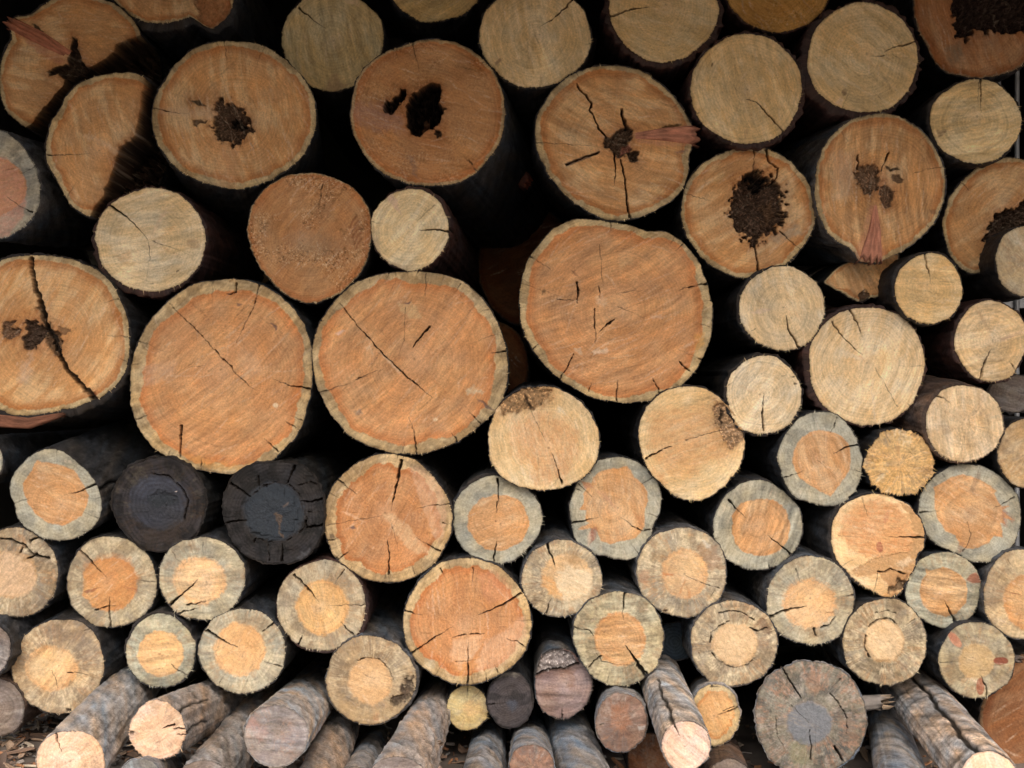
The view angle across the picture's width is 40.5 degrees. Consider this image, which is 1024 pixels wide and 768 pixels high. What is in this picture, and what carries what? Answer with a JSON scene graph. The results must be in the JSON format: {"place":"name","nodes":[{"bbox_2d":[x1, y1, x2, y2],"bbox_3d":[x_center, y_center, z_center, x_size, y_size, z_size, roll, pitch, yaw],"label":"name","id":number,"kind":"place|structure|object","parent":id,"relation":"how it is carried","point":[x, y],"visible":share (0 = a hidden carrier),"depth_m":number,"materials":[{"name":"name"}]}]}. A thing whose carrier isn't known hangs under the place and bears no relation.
{"place":"outdoors","nodes":[
{"label":"outdoors","id":0,"kind":"place"},
{"bbox_2d":[0,645,1023,767],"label":"ground","id":1,"kind":"structure","parent":0,"point":[304,658],"depth_m":3.42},
{"bbox_2d":[0,670,42,737],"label":"log","id":2,"kind":"object","parent":1,"relation":"on","point":[17,711],"visible":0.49,"depth_m":2.94,"materials":[{"name":"brown wood"}]},
{"bbox_2d":[0,597,70,674],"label":"log","id":3,"kind":"object","parent":2,"relation":"on","point":[13,630],"visible":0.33,"depth_m":2.94,"materials":[{"name":"grey wood"}]},
{"bbox_2d":[0,517,118,617],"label":"log","id":4,"kind":"object","parent":3,"relation":"on","point":[34,568],"visible":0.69,"depth_m":2.95,"materials":[{"name":"brown wood"}]},
{"bbox_2d":[0,428,94,482],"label":"log","id":5,"kind":"object","parent":4,"relation":"on","point":[17,450],"visible":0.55,"depth_m":3.11,"materials":[{"name":"brown wood"}]},
{"bbox_2d":[9,419,162,540],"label":"log","id":6,"kind":"object","parent":4,"relation":"on","point":[61,490],"visible":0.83,"depth_m":2.94,"materials":[{"name":"brown wood"}]},
{"bbox_2d":[0,252,165,428],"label":"log","id":7,"kind":"object","parent":6,"relation":"on","point":[71,330],"visible":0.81,"depth_m":2.97,"materials":[{"name":"brown wood"}]},
{"bbox_2d":[0,130,96,250],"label":"log","id":8,"kind":"object","parent":7,"relation":"on","point":[36,209],"visible":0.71,"depth_m":3.00,"materials":[{"name":"brown wood"}]},
{"bbox_2d":[0,0,174,176],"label":"split log","id":9,"kind":"object","parent":8,"relation":"on","point":[54,52],"visible":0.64,"depth_m":3.05,"materials":[{"name":"brown wood"}]},
{"bbox_2d":[84,250,97,265],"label":"log","id":10,"kind":"object","parent":7,"relation":"on","point":[89,255],"visible":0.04,"depth_m":3.70,"materials":[{"name":"brown wood"}]},
{"bbox_2d":[35,667,161,767],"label":"log","id":11,"kind":"object","parent":1,"relation":"on","point":[91,730],"visible":0.85,"depth_m":2.53,"materials":[{"name":"grey wood"}]},
{"bbox_2d":[10,606,133,714],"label":"log","id":12,"kind":"object","parent":11,"relation":"on","point":[70,659],"visible":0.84,"depth_m":2.95,"materials":[{"name":"brown wood"}]},
{"bbox_2d":[66,528,166,627],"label":"log","id":13,"kind":"object","parent":12,"relation":"on","point":[112,576],"visible":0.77,"depth_m":2.97,"materials":[{"name":"brown wood"}]},
{"bbox_2d":[124,603,210,688],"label":"log","id":14,"kind":"object","parent":11,"relation":"on","point":[161,644],"visible":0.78,"depth_m":2.95,"materials":[{"name":"brown wood"}]},
{"bbox_2d":[121,752,186,767],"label":"log","id":15,"kind":"object","parent":1,"relation":"on","point":[175,761],"visible":0.65,"depth_m":2.47,"materials":[{"name":"brown wood"}]},
{"bbox_2d":[128,678,247,759],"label":"log","id":16,"kind":"object","parent":1,"relation":"on","point":[170,725],"visible":0.87,"depth_m":2.55,"materials":[{"name":"brown wood"}]},
{"bbox_2d":[197,557,307,695],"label":"log","id":17,"kind":"object","parent":16,"relation":"on","point":[246,645],"visible":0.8,"depth_m":2.94,"materials":[{"name":"brown wood"}]},
{"bbox_2d":[158,523,286,621],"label":"log","id":18,"kind":"object","parent":17,"relation":"on","point":[211,574],"visible":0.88,"depth_m":2.95,"materials":[{"name":"brown wood"}]},
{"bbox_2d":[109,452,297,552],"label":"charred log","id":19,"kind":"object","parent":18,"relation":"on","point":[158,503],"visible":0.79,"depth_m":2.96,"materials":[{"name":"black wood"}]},
{"bbox_2d":[182,662,298,767],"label":"log","id":20,"kind":"object","parent":1,"relation":"on","point":[223,745],"visible":0.71,"depth_m":2.74,"materials":[{"name":"grey wood"}]},
{"bbox_2d":[243,655,333,767],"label":"log","id":21,"kind":"object","parent":1,"relation":"on","point":[282,726],"visible":0.95,"depth_m":2.56,"materials":[{"name":"grey wood"}]},
{"bbox_2d":[300,708,359,767],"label":"log","id":22,"kind":"object","parent":1,"relation":"on","point":[333,743],"visible":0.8,"depth_m":2.85,"materials":[{"name":"brown wood"}]},
{"bbox_2d":[325,574,422,725],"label":"log","id":23,"kind":"object","parent":22,"relation":"on","point":[373,675],"visible":0.82,"depth_m":2.94,"materials":[{"name":"brown wood"}]},
{"bbox_2d":[276,543,387,653],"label":"log","id":24,"kind":"object","parent":23,"relation":"on","point":[326,601],"visible":0.84,"depth_m":2.96,"materials":[{"name":"brown wood"}]},
{"bbox_2d":[221,443,374,564],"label":"charred log","id":25,"kind":"object","parent":24,"relation":"on","point":[274,512],"visible":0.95,"depth_m":2.95,"materials":[{"name":"black wood"}]},
{"bbox_2d":[130,278,342,474],"bbox_3d":[-0.610,-0.028,3.551,0.425,0.453,1.150,0,0,0],"label":"log","id":26,"kind":"object","parent":25,"relation":"on","point":[222,380],"visible":0.92,"depth_m":2.98,"materials":[{"name":"brown wood"}]},
{"bbox_2d":[91,185,263,301],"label":"log","id":27,"kind":"object","parent":26,"relation":"on","point":[151,242],"visible":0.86,"depth_m":2.99,"materials":[{"name":"brown wood"}]},
{"bbox_2d":[44,72,188,221],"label":"split log","id":28,"kind":"object","parent":27,"relation":"on","point":[102,149],"visible":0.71,"depth_m":2.98,"materials":[{"name":"brown wood"}]},
{"bbox_2d":[151,40,324,236],"bbox_3d":[-0.656,-0.532,3.572,0.361,0.422,1.188,0,0,-5],"label":"log","id":29,"kind":"object","parent":27,"relation":"on","point":[235,129],"visible":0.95,"depth_m":3.00,"materials":[{"name":"brown wood"}]},
{"bbox_2d":[111,0,283,62],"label":"log","id":30,"kind":"object","parent":29,"relation":"on","point":[175,30],"visible":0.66,"depth_m":3.08,"materials":[{"name":"brown wood"}]},
{"bbox_2d":[281,0,390,172],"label":"log","id":31,"kind":"object","parent":29,"relation":"on","point":[331,49],"visible":0.75,"depth_m":3.08,"materials":[{"name":"brown wood"}]},
{"bbox_2d":[262,274,273,285],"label":"log","id":32,"kind":"object","parent":26,"relation":"on","point":[265,280],"visible":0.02,"depth_m":3.75,"materials":[{"name":"brown wood"}]},
{"bbox_2d":[246,172,395,310],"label":"log","id":33,"kind":"object","parent":26,"relation":"on","point":[309,237],"visible":0.86,"depth_m":2.98,"materials":[{"name":"brown wood"}]},
{"bbox_2d":[344,722,389,767],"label":"log","id":34,"kind":"object","parent":1,"relation":"on","point":[370,745],"visible":0.68,"depth_m":3.01,"materials":[{"name":"grey wood"}]},
{"bbox_2d":[372,676,450,767],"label":"log","id":35,"kind":"object","parent":1,"relation":"on","point":[417,739],"visible":0.94,"depth_m":2.62,"materials":[{"name":"grey wood"}]},
{"bbox_2d":[0,678,937,767],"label":"bark litter","id":36,"kind":"object","parent":1,"relation":"on","point":[10,742],"visible":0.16,"depth_m":3.07,"materials":[{"name":"brown wood"}]},
{"bbox_2d":[463,714,506,767],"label":"log","id":37,"kind":"object","parent":1,"relation":"on","point":[487,747],"visible":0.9,"depth_m":2.90,"materials":[{"name":"grey wood"}]},
{"bbox_2d":[446,681,490,730],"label":"log","id":38,"kind":"object","parent":37,"relation":"on","point":[466,706],"visible":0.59,"depth_m":3.00,"materials":[{"name":"yellow wood"}]},
{"bbox_2d":[402,532,533,685],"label":"log","id":39,"kind":"object","parent":38,"relation":"on","point":[467,619],"visible":0.88,"depth_m":2.95,"materials":[{"name":"brown wood"}]},
{"bbox_2d":[325,447,469,583],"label":"log","id":40,"kind":"object","parent":39,"relation":"on","point":[390,517],"visible":0.93,"depth_m":2.97,"materials":[{"name":"brown wood"}]},
{"bbox_2d":[311,270,509,454],"bbox_3d":[-0.216,-0.039,3.541,0.429,0.410,1.149,0,0,0],"label":"log","id":41,"kind":"object","parent":40,"relation":"on","point":[415,362],"visible":0.99,"depth_m":2.97,"materials":[{"name":"brown wood"}]},
{"bbox_2d":[371,186,482,295],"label":"log","id":42,"kind":"object","parent":41,"relation":"on","point":[418,228],"visible":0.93,"depth_m":2.97,"materials":[{"name":"brown wood"}]},
{"bbox_2d":[349,38,562,252],"bbox_3d":[-0.089,-0.546,3.552,0.344,0.396,1.210,0,0,9],"label":"log","id":43,"kind":"object","parent":42,"relation":"on","point":[439,117],"visible":0.96,"depth_m":2.98,"materials":[{"name":"brown wood"}]},
{"bbox_2d":[390,0,488,53],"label":"log","id":44,"kind":"object","parent":43,"relation":"on","point":[458,21],"visible":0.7,"depth_m":3.11,"materials":[{"name":"brown wood"}]},
{"bbox_2d":[478,0,592,137],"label":"log","id":45,"kind":"object","parent":43,"relation":"on","point":[533,53],"visible":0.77,"depth_m":3.00,"materials":[{"name":"brown wood"}]},
{"bbox_2d":[489,321,530,420],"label":"log","id":46,"kind":"object","parent":41,"relation":"on","point":[520,371],"visible":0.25,"depth_m":3.70,"materials":[{"name":"brown wood"}]},
{"bbox_2d":[477,211,562,331],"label":"log","id":47,"kind":"object","parent":46,"relation":"on","point":[501,271],"visible":0.34,"depth_m":3.80,"materials":[{"name":"brown wood"}]},
{"bbox_2d":[452,454,545,564],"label":"log","id":48,"kind":"object","parent":39,"relation":"on","point":[498,519],"visible":0.89,"depth_m":2.98,"materials":[{"name":"brown wood"}]},
{"bbox_2d":[487,378,600,491],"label":"log","id":49,"kind":"object","parent":48,"relation":"on","point":[543,434],"visible":0.99,"depth_m":2.95,"materials":[{"name":"brown wood"}]},
{"bbox_2d":[0,0,1023,646],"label":"open shed","id":50,"kind":"structure","parent":1,"relation":"on","point":[372,190],"depth_m":4.33,"materials":[{"name":"brown wood"}]},
{"bbox_2d":[508,707,555,767],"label":"log","id":51,"kind":"object","parent":1,"relation":"on","point":[530,746],"visible":0.91,"depth_m":2.66,"materials":[{"name":"brown wood"}]},
{"bbox_2d":[485,638,534,728],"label":"charred log","id":52,"kind":"object","parent":51,"relation":"on","point":[510,699],"visible":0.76,"depth_m":2.98,"materials":[{"name":"grey wood"}]},
{"bbox_2d":[542,710,608,767],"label":"log","id":53,"kind":"object","parent":1,"relation":"on","point":[574,742],"visible":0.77,"depth_m":2.88,"materials":[{"name":"grey wood"}]},
{"bbox_2d":[532,608,592,721],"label":"log","id":54,"kind":"object","parent":53,"relation":"on","point":[563,681],"visible":0.84,"depth_m":2.97,"materials":[{"name":"brown wood"}]},
{"bbox_2d":[623,695,669,767],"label":"log","id":55,"kind":"object","parent":1,"relation":"on","point":[646,752],"visible":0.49,"depth_m":3.05,"materials":[{"name":"brown wood"}]},
{"bbox_2d":[594,681,648,753],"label":"log","id":56,"kind":"object","parent":55,"relation":"on","point":[621,719],"visible":0.91,"depth_m":2.77,"materials":[{"name":"brown wood"}]},
{"bbox_2d":[567,555,664,686],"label":"log","id":57,"kind":"object","parent":56,"relation":"on","point":[617,632],"visible":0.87,"depth_m":2.94,"materials":[{"name":"brown wood"}]},
{"bbox_2d":[518,491,605,617],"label":"log","id":58,"kind":"object","parent":57,"relation":"on","point":[560,572],"visible":0.89,"depth_m":2.95,"materials":[{"name":"brown wood"}]},
{"bbox_2d":[551,446,661,560],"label":"log","id":59,"kind":"object","parent":57,"relation":"on","point":[609,505],"visible":0.92,"depth_m":2.98,"materials":[{"name":"brown wood"}]},
{"bbox_2d":[639,655,710,767],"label":"log","id":60,"kind":"object","parent":1,"relation":"on","point":[682,734],"visible":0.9,"depth_m":2.53,"materials":[{"name":"grey wood"}]},
{"bbox_2d":[662,619,688,660],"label":"log","id":61,"kind":"object","parent":60,"relation":"on","point":[673,649],"visible":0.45,"depth_m":3.14,"materials":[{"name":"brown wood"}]},
{"bbox_2d":[687,668,741,746],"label":"log","id":62,"kind":"object","parent":1,"relation":"on","point":[718,706],"visible":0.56,"depth_m":2.89,"materials":[{"name":"brown wood"}]},
{"bbox_2d":[662,579,778,686],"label":"log","id":63,"kind":"object","parent":62,"relation":"on","point":[730,638],"visible":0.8,"depth_m":2.95,"materials":[{"name":"brown wood"}]},
{"bbox_2d":[621,503,726,618],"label":"log","id":64,"kind":"object","parent":63,"relation":"on","point":[676,566],"visible":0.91,"depth_m":2.96,"materials":[{"name":"brown wood"}]},
{"bbox_2d":[601,384,745,501],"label":"log","id":65,"kind":"object","parent":64,"relation":"on","point":[683,442],"visible":0.94,"depth_m":2.96,"materials":[{"name":"brown wood"}]},
{"bbox_2d":[518,218,713,403],"bbox_3d":[0.223,-0.156,3.542,0.421,0.398,1.148,0,0,0],"label":"log","id":66,"kind":"object","parent":65,"relation":"on","point":[616,312],"visible":0.99,"depth_m":2.97,"materials":[{"name":"brown wood"}]},
{"bbox_2d":[530,64,700,222],"bbox_3d":[0.223,-0.574,3.555,0.365,0.451,1.162,0,0,0],"label":"log","id":67,"kind":"object","parent":66,"relation":"on","point":[615,143],"visible":0.98,"depth_m":2.99,"materials":[{"name":"brown wood"}]},
{"bbox_2d":[592,0,723,95],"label":"log","id":68,"kind":"object","parent":67,"relation":"on","point":[666,43],"visible":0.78,"depth_m":2.99,"materials":[{"name":"brown wood"}]},
{"bbox_2d":[702,734,747,767],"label":"log","id":69,"kind":"object","parent":1,"relation":"on","point":[728,754],"visible":0.54,"depth_m":2.74,"materials":[{"name":"brown wood"}]},
{"bbox_2d":[752,644,894,767],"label":"log","id":70,"kind":"object","parent":1,"relation":"on","point":[813,706],"visible":1,"depth_m":2.89,"materials":[{"name":"grey wood"}]},
{"bbox_2d":[725,544,854,645],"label":"log","id":71,"kind":"object","parent":70,"relation":"on","point":[802,594],"visible":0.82,"depth_m":2.96,"materials":[{"name":"brown wood"}]},
{"bbox_2d":[660,467,803,570],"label":"log","id":72,"kind":"object","parent":71,"relation":"on","point":[747,520],"visible":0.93,"depth_m":2.99,"materials":[{"name":"brown wood"}]},
{"bbox_2d":[818,583,926,686],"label":"log","id":73,"kind":"object","parent":70,"relation":"on","point":[881,641],"visible":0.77,"depth_m":2.95,"materials":[{"name":"brown wood"}]},
{"bbox_2d":[793,486,925,596],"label":"log","id":74,"kind":"object","parent":73,"relation":"on","point":[872,540],"visible":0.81,"depth_m":2.96,"materials":[{"name":"brown wood"}]},
{"bbox_2d":[740,408,862,506],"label":"log","id":75,"kind":"object","parent":74,"relation":"on","point":[812,456],"visible":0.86,"depth_m":2.96,"materials":[{"name":"brown wood"}]},
{"bbox_2d":[685,352,803,436],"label":"log","id":76,"kind":"object","parent":75,"relation":"on","point":[759,393],"visible":0.88,"depth_m":2.96,"materials":[{"name":"brown wood"}]},
{"bbox_2d":[704,264,825,357],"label":"log","id":77,"kind":"object","parent":76,"relation":"on","point":[771,309],"visible":0.96,"depth_m":2.98,"materials":[{"name":"brown wood"}]},
{"bbox_2d":[649,147,815,295],"bbox_3d":[0.511,-0.366,3.572,0.300,0.302,1.148,0,0,0],"label":"log","id":78,"kind":"object","parent":77,"relation":"on","point":[730,218],"visible":0.88,"depth_m":3.00,"materials":[{"name":"brown wood"}]},
{"bbox_2d":[666,30,804,205],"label":"log","id":79,"kind":"object","parent":78,"relation":"on","point":[743,90],"visible":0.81,"depth_m":2.97,"materials":[{"name":"brown wood"}]},
{"bbox_2d":[717,0,828,48],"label":"log","id":80,"kind":"object","parent":79,"relation":"on","point":[785,22],"visible":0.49,"depth_m":3.02,"materials":[{"name":"brown wood"}]},
{"bbox_2d":[849,425,936,496],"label":"log","id":81,"kind":"object","parent":74,"relation":"on","point":[898,461],"visible":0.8,"depth_m":2.95,"materials":[{"name":"brown wood"}]},
{"bbox_2d":[773,303,926,427],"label":"log","id":82,"kind":"object","parent":81,"relation":"on","point":[859,365],"visible":0.73,"depth_m":2.98,"materials":[{"name":"brown wood"}]},
{"bbox_2d":[804,265,836,309],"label":"log","id":83,"kind":"object","parent":82,"relation":"on","point":[812,271],"visible":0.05,"depth_m":3.30,"materials":[{"name":"brown wood"}]},
{"bbox_2d":[771,112,946,265],"bbox_3d":[0.739,-0.457,3.551,0.289,0.404,1.180,0,0,-5],"label":"log","id":84,"kind":"object","parent":83,"relation":"on","point":[877,182],"visible":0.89,"depth_m":2.98,"materials":[{"name":"brown wood"}]},
{"bbox_2d":[774,0,923,147],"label":"log","id":85,"kind":"object","parent":84,"relation":"on","point":[859,58],"visible":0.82,"depth_m":2.99,"materials":[{"name":"brown wood"}]},
{"bbox_2d":[803,253,899,306],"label":"split log","id":86,"kind":"object","parent":82,"relation":"on","point":[844,284],"visible":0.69,"depth_m":3.06,"materials":[{"name":"brown wood"}]},
{"bbox_2d":[860,251,963,327],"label":"log","id":87,"kind":"object","parent":82,"relation":"on","point":[920,289],"visible":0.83,"depth_m":2.95,"materials":[{"name":"brown wood"}]},
{"bbox_2d":[862,681,925,767],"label":"log","id":88,"kind":"object","parent":1,"relation":"on","point":[892,743],"visible":0.88,"depth_m":2.88,"materials":[{"name":"grey wood"}]},
{"bbox_2d":[876,667,1015,767],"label":"log","id":89,"kind":"object","parent":88,"relation":"on","point":[946,729],"visible":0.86,"depth_m":2.69,"materials":[{"name":"grey wood"}]},
{"bbox_2d":[921,616,1023,699],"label":"log","id":90,"kind":"object","parent":89,"relation":"on","point":[974,657],"visible":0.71,"depth_m":2.94,"materials":[{"name":"brown wood"}]},
{"bbox_2d":[897,543,981,628],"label":"log","id":91,"kind":"object","parent":90,"relation":"on","point":[941,588],"visible":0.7,"depth_m":2.97,"materials":[{"name":"brown wood"}]},
{"bbox_2d":[972,545,1023,639],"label":"log","id":92,"kind":"object","parent":90,"relation":"on","point":[1001,596],"visible":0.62,"depth_m":2.95,"materials":[{"name":"brown wood"}]},
{"bbox_2d":[858,458,1020,562],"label":"log","id":93,"kind":"object","parent":92,"relation":"on","point":[970,512],"visible":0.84,"depth_m":2.97,"materials":[{"name":"brown wood"}]},
{"bbox_2d":[880,375,1005,463],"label":"log","id":94,"kind":"object","parent":93,"relation":"on","point":[953,421],"visible":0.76,"depth_m":2.94,"materials":[{"name":"brown wood"}]},
{"bbox_2d":[916,298,1023,383],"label":"log","id":95,"kind":"object","parent":94,"relation":"on","point":[978,341],"visible":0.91,"depth_m":2.97,"materials":[{"name":"brown wood"}]},
{"bbox_2d":[960,226,1023,302],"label":"log","id":96,"kind":"object","parent":95,"relation":"on","point":[1000,276],"visible":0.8,"depth_m":2.96,"materials":[{"name":"brown wood"}]},
{"bbox_2d":[899,156,1023,277],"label":"split log","id":97,"kind":"object","parent":96,"relation":"on","point":[980,206],"visible":0.69,"depth_m":3.05,"materials":[{"name":"brown wood"}]},
{"bbox_2d":[904,78,1021,181],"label":"log","id":98,"kind":"object","parent":97,"relation":"on","point":[965,126],"visible":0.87,"depth_m":2.98,"materials":[{"name":"brown wood"}]},
{"bbox_2d":[875,0,1023,117],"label":"log","id":99,"kind":"object","parent":98,"relation":"on","point":[959,40],"visible":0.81,"depth_m":3.10,"materials":[{"name":"brown wood"}]},
{"bbox_2d":[968,415,1023,488],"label":"log","id":100,"kind":"object","parent":93,"relation":"on","point":[1004,459],"visible":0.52,"depth_m":2.95,"materials":[{"name":"brown wood"}]},
{"bbox_2d":[970,374,1023,414],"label":"log","id":101,"kind":"object","parent":100,"relation":"on","point":[1008,396],"visible":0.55,"depth_m":3.12,"materials":[{"name":"brown wood"}]},
{"bbox_2d":[943,637,1023,763],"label":"log","id":102,"kind":"object","parent":1,"relation":"on","point":[998,716],"visible":0.26,"depth_m":3.10,"materials":[{"name":"brown wood"}]},
{"bbox_2d":[999,70,1023,545],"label":"bar fence","id":103,"kind":"object","parent":1,"relation":"on","point":[1017,304],"depth_m":3.46,"materials":[{"name":"metal"}]}
]}

